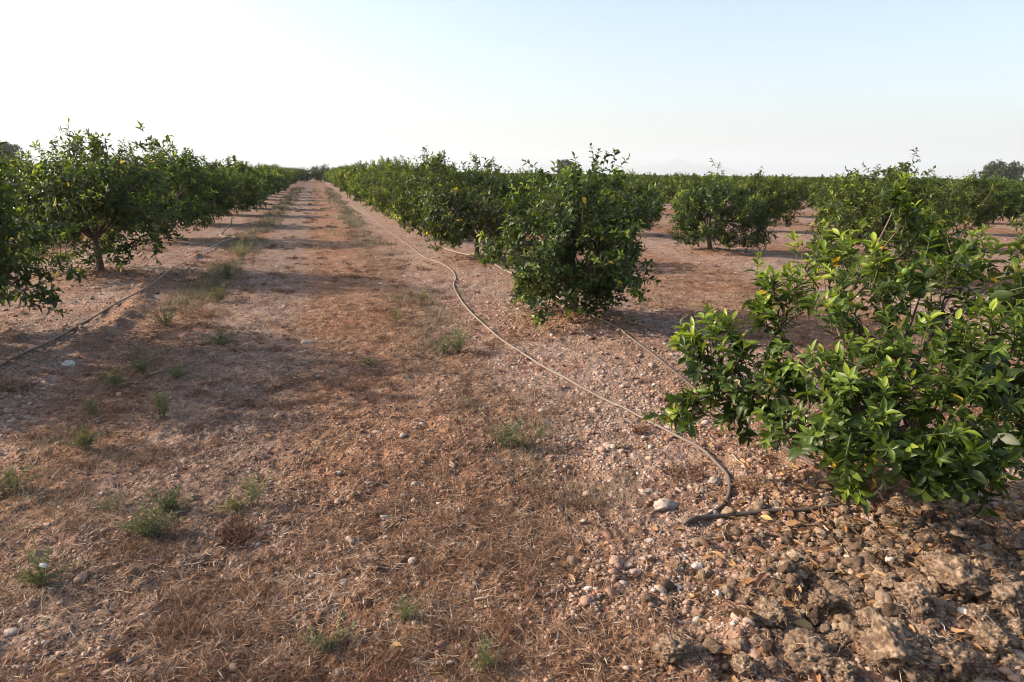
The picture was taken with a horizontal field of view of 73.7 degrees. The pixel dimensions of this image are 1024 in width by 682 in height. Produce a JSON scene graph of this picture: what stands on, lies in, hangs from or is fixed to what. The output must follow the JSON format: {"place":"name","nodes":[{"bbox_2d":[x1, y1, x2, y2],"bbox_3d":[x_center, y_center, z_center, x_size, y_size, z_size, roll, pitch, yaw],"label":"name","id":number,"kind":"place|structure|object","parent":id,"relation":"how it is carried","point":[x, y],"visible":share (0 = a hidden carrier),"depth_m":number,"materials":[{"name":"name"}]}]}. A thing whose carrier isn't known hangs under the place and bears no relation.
{"place":"outdoors","nodes":[
{"label":"outdoors","id":0,"kind":"place"},
{"bbox_2d":[0,172,1023,681],"bbox_3d":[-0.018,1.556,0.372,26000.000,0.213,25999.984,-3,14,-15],"label":"ground","id":1,"kind":"structure","parent":0,"point":[176,250],"depth_m":4.75,"materials":[{"name":"soil"}]},
{"bbox_2d":[0,141,25,162],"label":"broadleaf tree","id":2,"kind":"object","parent":1,"relation":"on","point":[11,148],"visible":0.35,"depth_m":202.00,"materials":[{"name":"green plant"}]},
{"bbox_2d":[0,461,39,494],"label":"weed","id":3,"kind":"object","parent":1,"relation":"on","point":[8,481],"visible":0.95,"depth_m":3.58,"materials":[{"name":"green plant"}]},
{"bbox_2d":[0,370,40,392],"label":"dry weed","id":4,"kind":"object","parent":1,"relation":"on","point":[11,387],"visible":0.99,"depth_m":5.26,"materials":[{"name":"plant"}]},
{"bbox_2d":[0,140,87,319],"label":"citrus tree","id":5,"kind":"object","parent":1,"relation":"on","point":[13,256],"visible":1,"depth_m":6.13,"materials":[{"name":"green plant"}]},
{"bbox_2d":[9,543,78,587],"bbox_3d":[-1.933,0.911,2.790,0.203,0.181,0.237,11,17,36],"label":"weed","id":6,"kind":"object","parent":1,"relation":"on","point":[41,578],"visible":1,"depth_m":2.76,"materials":[{"name":"green plant"}]},
{"bbox_2d":[46,425,107,449],"bbox_3d":[-2.590,0.585,4.090,0.178,0.160,0.329,12,18,40],"label":"weed","id":7,"kind":"object","parent":1,"relation":"on","point":[84,440],"visible":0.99,"depth_m":4.11,"materials":[{"name":"green plant"}]},
{"bbox_2d":[79,397,99,415],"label":"weed","id":8,"kind":"object","parent":1,"relation":"on","point":[92,410],"visible":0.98,"depth_m":4.74,"materials":[{"name":"green plant"}]},
{"bbox_2d":[0,118,189,271],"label":"citrus tree","id":9,"kind":"object","parent":1,"relation":"on","point":[99,185],"visible":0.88,"depth_m":9.97,"materials":[{"name":"green plant"}]},
{"bbox_2d":[87,488,131,512],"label":"weed","id":10,"kind":"object","parent":1,"relation":"on","point":[108,507],"visible":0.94,"depth_m":3.39,"materials":[{"name":"green plant"}]},
{"bbox_2d":[96,366,130,386],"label":"weed","id":11,"kind":"object","parent":1,"relation":"on","point":[113,380],"visible":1,"depth_m":5.41,"materials":[{"name":"green plant"}]},
{"bbox_2d":[0,220,234,366],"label":"irrigation pipe","id":12,"kind":"object","parent":1,"relation":"on","point":[42,344],"visible":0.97,"depth_m":7.70,"materials":[{"name":"black plastic"}]},
{"bbox_2d":[129,356,149,372],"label":"weed","id":13,"kind":"object","parent":1,"relation":"on","point":[141,368],"visible":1,"depth_m":5.73,"materials":[{"name":"green plant"}]},
{"bbox_2d":[115,502,184,539],"bbox_3d":[-1.672,0.827,3.160,0.281,0.192,0.199,-9,17,-35],"label":"weed","id":14,"kind":"object","parent":1,"relation":"on","point":[144,528],"visible":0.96,"depth_m":3.15,"materials":[{"name":"green plant"}]},
{"bbox_2d":[151,390,171,417],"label":"weed","id":15,"kind":"object","parent":1,"relation":"on","point":[160,405],"visible":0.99,"depth_m":4.67,"materials":[{"name":"green plant"}]},
{"bbox_2d":[146,306,177,326],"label":"weed","id":16,"kind":"object","parent":1,"relation":"on","point":[168,319],"visible":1,"depth_m":7.29,"materials":[{"name":"green plant"}]},
{"bbox_2d":[113,139,223,238],"bbox_3d":[-8.170,-3.498,15.841,2.466,2.381,2.897,4,14,14],"label":"citrus tree","id":17,"kind":"object","parent":1,"relation":"on","point":[186,171],"visible":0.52,"depth_m":15.63,"materials":[{"name":"green plant"}]},
{"bbox_2d":[143,481,196,515],"bbox_3d":[-1.714,0.775,3.401,0.223,0.170,0.228,12,18,39],"label":"weed","id":18,"kind":"object","parent":1,"relation":"on","point":[164,504],"visible":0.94,"depth_m":3.37,"materials":[{"name":"green plant"}]},
{"bbox_2d":[162,364,188,378],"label":"weed","id":19,"kind":"object","parent":1,"relation":"on","point":[176,374],"visible":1,"depth_m":5.63,"materials":[{"name":"green plant"}]},
{"bbox_2d":[156,155,241,221],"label":"citrus tree","id":20,"kind":"object","parent":1,"relation":"on","point":[221,198],"visible":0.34,"depth_m":20.58,"materials":[{"name":"green plant"}]},
{"bbox_2d":[199,282,233,302],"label":"weed","id":21,"kind":"object","parent":1,"relation":"on","point":[219,297],"visible":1,"depth_m":8.66,"materials":[{"name":"green plant"}]},
{"bbox_2d":[200,327,243,344],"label":"weed","id":22,"kind":"object","parent":1,"relation":"on","point":[220,336],"visible":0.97,"depth_m":6.71,"materials":[{"name":"green plant"}]},
{"bbox_2d":[214,488,252,511],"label":"weed","id":23,"kind":"object","parent":1,"relation":"on","point":[233,505],"visible":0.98,"depth_m":3.40,"materials":[{"name":"green plant"}]},
{"bbox_2d":[204,161,266,214],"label":"citrus tree","id":24,"kind":"object","parent":1,"relation":"on","point":[250,183],"visible":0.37,"depth_m":25.66,"materials":[{"name":"green plant"}]},
{"bbox_2d":[207,513,269,550],"bbox_3d":[-1.277,0.878,3.175,0.289,0.090,0.265,-3,14,-15],"label":"dry weed","id":25,"kind":"object","parent":1,"relation":"on","point":[230,532],"visible":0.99,"depth_m":3.16,"materials":[{"name":"plant"}]},
{"bbox_2d":[216,155,269,206],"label":"citrus tree","id":26,"kind":"object","parent":1,"relation":"on","point":[239,166],"visible":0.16,"depth_m":30.03,"materials":[{"name":"green plant"}]},
{"bbox_2d":[224,161,275,201],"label":"citrus tree","id":27,"kind":"object","parent":1,"relation":"on","point":[251,169],"visible":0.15,"depth_m":34.79,"materials":[{"name":"green plant"}]},
{"bbox_2d":[241,469,274,505],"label":"weed","id":28,"kind":"object","parent":1,"relation":"on","point":[253,496],"visible":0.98,"depth_m":3.44,"materials":[{"name":"green plant"}]},
{"bbox_2d":[249,164,285,195],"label":"citrus tree","id":29,"kind":"object","parent":1,"relation":"on","point":[264,170],"visible":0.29,"depth_m":39.96,"materials":[{"name":"green plant"}]},
{"bbox_2d":[294,167,313,181],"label":"bushy tree","id":30,"kind":"object","parent":1,"relation":"on","point":[305,175],"visible":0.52,"depth_m":111.85,"materials":[{"name":"green plant"}]},
{"bbox_2d":[308,163,337,181],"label":"bushy tree","id":31,"kind":"object","parent":1,"relation":"on","point":[318,175],"visible":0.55,"depth_m":113.30,"materials":[{"name":"green plant"}]},
{"bbox_2d":[0,187,649,662],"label":"grass","id":32,"kind":"structure","parent":1,"relation":"on","point":[270,219],"depth_m":8.37,"materials":[{"name":"plant"}]},
{"bbox_2d":[297,608,357,653],"bbox_3d":[-0.664,1.059,2.467,0.147,0.115,0.197,11,17,36],"label":"weed","id":33,"kind":"object","parent":1,"relation":"on","point":[323,644],"visible":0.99,"depth_m":2.44,"materials":[{"name":"green plant"}]},
{"bbox_2d":[336,163,351,191],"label":"citrus tree","id":34,"kind":"object","parent":1,"relation":"on","point":[342,188],"visible":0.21,"depth_m":52.06,"materials":[{"name":"green plant"}]},
{"bbox_2d":[347,160,368,195],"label":"citrus tree","id":35,"kind":"object","parent":1,"relation":"on","point":[353,169],"visible":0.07,"depth_m":38.84,"materials":[{"name":"green plant"}]},
{"bbox_2d":[347,159,377,202],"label":"citrus tree","id":36,"kind":"object","parent":1,"relation":"on","point":[355,190],"visible":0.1,"depth_m":34.49,"materials":[{"name":"green plant"}]},
{"bbox_2d":[350,155,392,205],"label":"citrus tree","id":37,"kind":"object","parent":1,"relation":"on","point":[365,184],"visible":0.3,"depth_m":30.08,"materials":[{"name":"green plant"}]},
{"bbox_2d":[364,154,418,213],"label":"citrus tree","id":38,"kind":"object","parent":1,"relation":"on","point":[385,168],"visible":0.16,"depth_m":25.13,"materials":[{"name":"green plant"}]},
{"bbox_2d":[363,146,450,219],"bbox_3d":[-2.888,-4.819,21.342,3.153,2.500,2.715,5,14,16],"label":"citrus tree","id":39,"kind":"object","parent":1,"relation":"on","point":[385,188],"visible":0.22,"depth_m":21.02,"materials":[{"name":"green plant"}]},
{"bbox_2d":[396,591,426,621],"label":"weed","id":40,"kind":"object","parent":1,"relation":"on","point":[406,611],"visible":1,"depth_m":2.58,"materials":[{"name":"green plant"}]},
{"bbox_2d":[381,149,470,237],"bbox_3d":[-1.939,-3.611,16.964,2.472,2.269,2.067,12,18,39],"label":"citrus tree","id":41,"kind":"object","parent":1,"relation":"on","point":[412,199],"visible":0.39,"depth_m":16.73,"materials":[{"name":"green plant"}]},
{"bbox_2d":[438,320,474,352],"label":"weed","id":42,"kind":"object","parent":1,"relation":"on","point":[458,342],"visible":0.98,"depth_m":6.44,"materials":[{"name":"green plant"}]},
{"bbox_2d":[409,147,547,256],"bbox_3d":[-0.602,-2.549,12.835,2.661,2.048,2.320,4,14,13],"label":"citrus tree","id":43,"kind":"object","parent":1,"relation":"on","point":[462,225],"visible":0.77,"depth_m":12.43,"materials":[{"name":"green plant"}]},
{"bbox_2d":[0,254,967,681],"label":"grass","id":44,"kind":"structure","parent":1,"relation":"on","point":[248,496],"depth_m":3.47,"materials":[{"name":"green plant"}]},
{"bbox_2d":[470,628,504,671],"bbox_3d":[-0.085,1.086,2.318,0.103,0.159,0.179,3,14,11],"label":"weed","id":45,"kind":"object","parent":1,"relation":"on","point":[483,656],"visible":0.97,"depth_m":2.34,"materials":[{"name":"green plant"}]},
{"bbox_2d":[8,245,969,544],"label":"stones","id":46,"kind":"object","parent":1,"relation":"on","point":[730,435],"visible":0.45,"depth_m":5.10,"materials":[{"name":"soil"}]},
{"bbox_2d":[485,412,526,447],"bbox_3d":[-0.010,0.554,4.312,0.279,0.245,0.264,10,16,33],"label":"weed","id":47,"kind":"object","parent":1,"relation":"on","point":[511,431],"visible":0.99,"depth_m":4.27,"materials":[{"name":"green plant"}]},
{"bbox_2d":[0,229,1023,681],"bbox_3d":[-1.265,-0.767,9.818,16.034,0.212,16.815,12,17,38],"label":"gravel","id":48,"kind":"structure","parent":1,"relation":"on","point":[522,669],"depth_m":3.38,"materials":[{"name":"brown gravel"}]},
{"bbox_2d":[0,246,1023,681],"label":"fallen leaves","id":49,"kind":"object","parent":1,"relation":"on","point":[732,562],"visible":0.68,"depth_m":3.25,"materials":[{"name":"brown plant"}]},
{"bbox_2d":[506,424,526,447],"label":"weed","id":50,"kind":"object","parent":1,"relation":"on","point":[516,439],"visible":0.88,"depth_m":4.28,"materials":[{"name":"green plant"}]},
{"bbox_2d":[498,167,549,208],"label":"citrus tree","id":51,"kind":"object","parent":1,"relation":"on","point":[528,176],"visible":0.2,"depth_m":27.98,"materials":[{"name":"green plant"}]},
{"bbox_2d":[531,175,583,218],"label":"citrus tree","id":52,"kind":"object","parent":1,"relation":"on","point":[548,193],"visible":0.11,"depth_m":23.58,"materials":[{"name":"green plant"}]},
{"bbox_2d":[472,143,672,327],"bbox_3d":[0.830,-1.188,7.630,2.244,2.019,2.301,-10,17,-37],"label":"citrus tree","id":53,"kind":"object","parent":1,"relation":"on","point":[606,238],"visible":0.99,"depth_m":7.26,"materials":[{"name":"green plant"}]},
{"bbox_2d":[570,493,607,512],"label":"dry weed","id":54,"kind":"object","parent":1,"relation":"on","point":[586,504],"visible":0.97,"depth_m":3.56,"materials":[{"name":"plant"}]},
{"bbox_2d":[341,192,886,524],"bbox_3d":[-6.342,-5.823,30.187,1.117,0.146,57.454,-3,14,-15],"label":"irrigation pipe","id":55,"kind":"object","parent":1,"relation":"on","point":[697,518],"visible":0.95,"depth_m":3.93,"materials":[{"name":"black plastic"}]},
{"bbox_2d":[441,241,818,467],"bbox_3d":[-0.885,-1.740,13.707,0.590,0.082,21.108,-3,14,-14],"label":"irrigation pipe","id":56,"kind":"object","parent":1,"relation":"on","point":[717,409],"visible":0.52,"depth_m":5.83,"materials":[{"name":"black plastic"}]},
{"bbox_2d":[600,169,670,231],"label":"citrus tree","id":57,"kind":"object","parent":1,"relation":"on","point":[628,190],"visible":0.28,"depth_m":18.76,"materials":[{"name":"green plant"}]},
{"bbox_2d":[653,498,676,510],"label":"stone","id":58,"kind":"object","parent":1,"relation":"on","point":[663,504],"visible":0.94,"depth_m":3.52,"materials":[{"name":"white stone"}]},
{"bbox_2d":[651,634,693,663],"bbox_3d":[0.553,1.061,2.352,0.129,0.088,0.129,-4,6,-19],"label":"dirt clod","id":59,"kind":"object","parent":1,"relation":"on","point":[668,649],"visible":0.96,"depth_m":2.32,"materials":[{"name":"soil"}]},
{"bbox_2d":[656,173,689,203],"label":"citrus tree","id":60,"kind":"object","parent":1,"relation":"on","point":[670,181],"visible":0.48,"depth_m":37.79,"materials":[{"name":"green plant"}]},
{"bbox_2d":[660,459,709,482],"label":"dry weed","id":61,"kind":"object","parent":1,"relation":"on","point":[695,473],"visible":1,"depth_m":3.87,"materials":[{"name":"plant"}]},
{"bbox_2d":[379,473,1023,681],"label":"straw","id":62,"kind":"object","parent":1,"relation":"on","point":[827,610],"visible":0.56,"depth_m":2.58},
{"bbox_2d":[671,173,733,218],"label":"citrus tree","id":63,"kind":"object","parent":1,"relation":"on","point":[695,182],"visible":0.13,"depth_m":24.88,"materials":[{"name":"green plant"}]},
{"bbox_2d":[666,158,777,251],"bbox_3d":[4.580,-2.971,14.985,2.284,2.044,2.190,2,14,3],"label":"citrus tree","id":64,"kind":"object","parent":1,"relation":"on","point":[712,202],"visible":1,"depth_m":14.67,"materials":[{"name":"green plant"}]},
{"bbox_2d":[730,652,760,677],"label":"dirt clod","id":65,"kind":"object","parent":1,"relation":"on","point":[744,665],"visible":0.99,"depth_m":2.28,"materials":[{"name":"soil"}]},
{"bbox_2d":[731,473,764,492],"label":"dry weed","id":66,"kind":"object","parent":1,"relation":"on","point":[748,484],"visible":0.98,"depth_m":3.66,"materials":[{"name":"plant"}]},
{"bbox_2d":[748,633,765,647],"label":"dirt clod","id":67,"kind":"object","parent":1,"relation":"on","point":[755,640],"visible":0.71,"depth_m":2.40,"materials":[{"name":"soil"}]},
{"bbox_2d":[732,166,804,230],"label":"citrus tree","id":68,"kind":"object","parent":1,"relation":"on","point":[777,192],"visible":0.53,"depth_m":20.52,"materials":[{"name":"green plant"}]},
{"bbox_2d":[753,595,792,630],"bbox_3d":[0.966,1.038,2.574,0.157,0.111,0.150,-3,14,-13],"label":"dirt clod","id":69,"kind":"object","parent":1,"relation":"on","point":[776,613],"visible":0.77,"depth_m":2.54,"materials":[{"name":"soil"}]},
{"bbox_2d":[768,174,811,212],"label":"citrus tree","id":70,"kind":"object","parent":1,"relation":"on","point":[799,184],"visible":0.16,"depth_m":28.96,"materials":[{"name":"green plant"}]},
{"bbox_2d":[560,459,1023,681],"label":"crumbs","id":71,"kind":"object","parent":1,"relation":"on","point":[860,560],"visible":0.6,"depth_m":2.84,"materials":[{"name":"soil"}]},
{"bbox_2d":[776,627,841,679],"bbox_3d":[1.017,1.084,2.351,0.236,0.135,0.211,14,17,42],"label":"dirt clod","id":72,"kind":"object","parent":1,"relation":"on","point":[816,666],"visible":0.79,"depth_m":2.31,"materials":[{"name":"soil"}]},
{"bbox_2d":[807,587,841,610],"bbox_3d":[1.199,0.991,2.618,0.118,0.064,0.114,11,15,9],"label":"dirt clod","id":73,"kind":"object","parent":1,"relation":"on","point":[832,601],"visible":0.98,"depth_m":2.59,"materials":[{"name":"soil"}]},
{"bbox_2d":[804,175,844,208],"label":"citrus tree","id":74,"kind":"object","parent":1,"relation":"on","point":[811,200],"visible":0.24,"depth_m":34.47,"materials":[{"name":"green plant"}]},
{"bbox_2d":[641,171,1023,517],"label":"citrus tree","id":75,"kind":"object","parent":1,"relation":"on","point":[963,466],"visible":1,"depth_m":3.23,"materials":[{"name":"green plant"}]},
{"bbox_2d":[807,171,870,214],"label":"citrus tree","id":76,"kind":"object","parent":1,"relation":"on","point":[821,196],"visible":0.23,"depth_m":25.45,"materials":[{"name":"green plant"}]},
{"bbox_2d":[825,629,853,649],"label":"dirt clod","id":77,"kind":"object","parent":1,"relation":"on","point":[837,637],"visible":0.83,"depth_m":2.47,"materials":[{"name":"soil"}]},
{"bbox_2d":[831,657,861,681],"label":"dirt clod","id":78,"kind":"object","parent":1,"relation":"on","point":[845,669],"visible":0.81,"depth_m":2.25,"materials":[{"name":"soil"}]},
{"bbox_2d":[829,583,870,605],"bbox_3d":[1.317,1.026,2.684,0.162,0.092,0.169,-3,18,-16],"label":"dirt clod","id":79,"kind":"object","parent":1,"relation":"on","point":[844,596],"visible":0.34,"depth_m":2.67,"materials":[{"name":"soil"}]},
{"bbox_2d":[842,520,861,532],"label":"dirt clod","id":80,"kind":"object","parent":1,"relation":"on","point":[854,527],"visible":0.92,"depth_m":3.21,"materials":[{"name":"soil"}]},
{"bbox_2d":[855,606,882,630],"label":"dirt clod","id":81,"kind":"object","parent":1,"relation":"on","point":[864,617],"visible":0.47,"depth_m":2.48,"materials":[{"name":"soil"}]},
{"bbox_2d":[867,575,890,591],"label":"dirt clod","id":82,"kind":"object","parent":1,"relation":"on","point":[874,580],"visible":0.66,"depth_m":2.71,"materials":[{"name":"soil"}]},
{"bbox_2d":[793,147,966,278],"bbox_3d":[5.918,-2.010,10.998,2.469,2.158,2.502,-12,19,-43],"label":"citrus tree","id":83,"kind":"object","parent":1,"relation":"on","point":[856,199],"visible":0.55,"depth_m":10.58,"materials":[{"name":"green plant"}]},
{"bbox_2d":[887,498,907,510],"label":"dirt clod","id":84,"kind":"object","parent":1,"relation":"on","point":[895,501],"visible":0.89,"depth_m":3.40,"materials":[{"name":"soil"}]},
{"bbox_2d":[886,546,910,565],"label":"dirt clod","id":85,"kind":"object","parent":1,"relation":"on","point":[901,557],"visible":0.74,"depth_m":2.88,"materials":[{"name":"soil"}]},
{"bbox_2d":[856,613,945,681],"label":"dirt clod","id":86,"kind":"object","parent":1,"relation":"on","point":[897,655],"visible":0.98,"depth_m":2.25,"materials":[{"name":"soil"}]},
{"bbox_2d":[865,162,952,245],"bbox_3d":[9.345,-3.225,16.328,2.113,2.059,1.886,-10,17,-37],"label":"citrus tree","id":87,"kind":"object","parent":1,"relation":"on","point":[881,184],"visible":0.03,"depth_m":15.81,"materials":[{"name":"green plant"}]},
{"bbox_2d":[892,581,935,614],"bbox_3d":[1.473,0.946,2.501,0.149,0.102,0.171,-2,13,13],"label":"dirt clod","id":88,"kind":"object","parent":1,"relation":"on","point":[904,592],"visible":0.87,"depth_m":2.48,"materials":[{"name":"soil"}]},
{"bbox_2d":[897,668,937,681],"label":"dirt clod","id":89,"kind":"object","parent":1,"relation":"on","point":[931,676],"visible":0.42,"depth_m":2.20,"materials":[{"name":"soil"}]},
{"bbox_2d":[909,621,942,643],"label":"dirt clod","id":90,"kind":"object","parent":1,"relation":"on","point":[927,629],"visible":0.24,"depth_m":2.37,"materials":[{"name":"soil"}]},
{"bbox_2d":[930,609,951,630],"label":"dirt clod","id":91,"kind":"object","parent":1,"relation":"on","point":[943,617],"visible":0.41,"depth_m":2.46,"materials":[{"name":"soil"}]},
{"bbox_2d":[925,553,990,598],"bbox_3d":[1.732,0.913,2.635,0.219,0.150,0.219,6,15,13],"label":"dirt clod","id":92,"kind":"object","parent":1,"relation":"on","point":[964,577],"visible":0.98,"depth_m":2.59,"materials":[{"name":"soil"}]},
{"bbox_2d":[932,639,983,681],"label":"dirt clod","id":93,"kind":"object","parent":1,"relation":"on","point":[963,658],"visible":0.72,"depth_m":2.23,"materials":[{"name":"soil"}]},
{"bbox_2d":[931,169,1013,233],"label":"citrus tree","id":94,"kind":"object","parent":1,"relation":"on","point":[986,209],"visible":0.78,"depth_m":20.20,"materials":[{"name":"green plant"}]},
{"bbox_2d":[957,603,994,622],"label":"dirt clod","id":95,"kind":"object","parent":1,"relation":"on","point":[981,612],"visible":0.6,"depth_m":2.46,"materials":[{"name":"soil"}]},
{"bbox_2d":[966,662,995,681],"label":"dirt clod","id":96,"kind":"object","parent":1,"relation":"on","point":[985,670],"visible":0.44,"depth_m":2.24,"materials":[{"name":"soil"}]},
{"bbox_2d":[966,620,1020,656],"bbox_3d":[1.664,1.038,2.364,0.154,0.106,0.155,13,11,40],"label":"dirt clod","id":97,"kind":"object","parent":1,"relation":"on","point":[983,633],"visible":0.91,"depth_m":2.33,"materials":[{"name":"soil"}]},
{"bbox_2d":[969,175,1023,223],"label":"citrus tree","id":98,"kind":"object","parent":1,"relation":"on","point":[1007,212],"visible":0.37,"depth_m":25.32,"materials":[{"name":"green plant"}]},
{"bbox_2d":[974,578,1023,617],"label":"dirt clod","id":99,"kind":"object","parent":1,"relation":"on","point":[1009,596],"visible":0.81,"depth_m":2.51,"materials":[{"name":"soil"}]},
{"bbox_2d":[978,159,1023,179],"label":"broadleaf tree","id":100,"kind":"object","parent":1,"relation":"on","point":[1014,170],"visible":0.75,"depth_m":149.16,"materials":[{"name":"green plant"}]},
{"bbox_2d":[995,609,1023,637],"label":"dirt clod","id":101,"kind":"object","parent":1,"relation":"on","point":[1015,624],"visible":0.43,"depth_m":2.45,"materials":[{"name":"soil"}]},
{"bbox_2d":[995,530,1023,551],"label":"dirt clod","id":102,"kind":"object","parent":1,"relation":"on","point":[1009,537],"visible":0.83,"depth_m":3.03,"materials":[{"name":"soil"}]},
{"bbox_2d":[1006,213,1023,240],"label":"citrus tree","id":103,"kind":"object","parent":1,"relation":"on","point":[1015,224],"visible":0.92,"depth_m":12.89,"materials":[{"name":"green plant"}]},
{"bbox_2d":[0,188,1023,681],"bbox_3d":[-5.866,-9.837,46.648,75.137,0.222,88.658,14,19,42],"label":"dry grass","id":104,"kind":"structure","parent":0,"point":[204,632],"depth_m":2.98,"materials":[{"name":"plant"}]},
{"bbox_2d":[0,0,1023,178],"label":"sky","id":105,"kind":"structure","parent":0,"point":[814,88],"materials":[{"name":"blue"}]},
{"bbox_2d":[491,159,765,176],"bbox_3d":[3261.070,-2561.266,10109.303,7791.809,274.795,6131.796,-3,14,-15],"label":"mountains","id":106,"kind":"structure","parent":0,"point":[671,167],"depth_m":9945.51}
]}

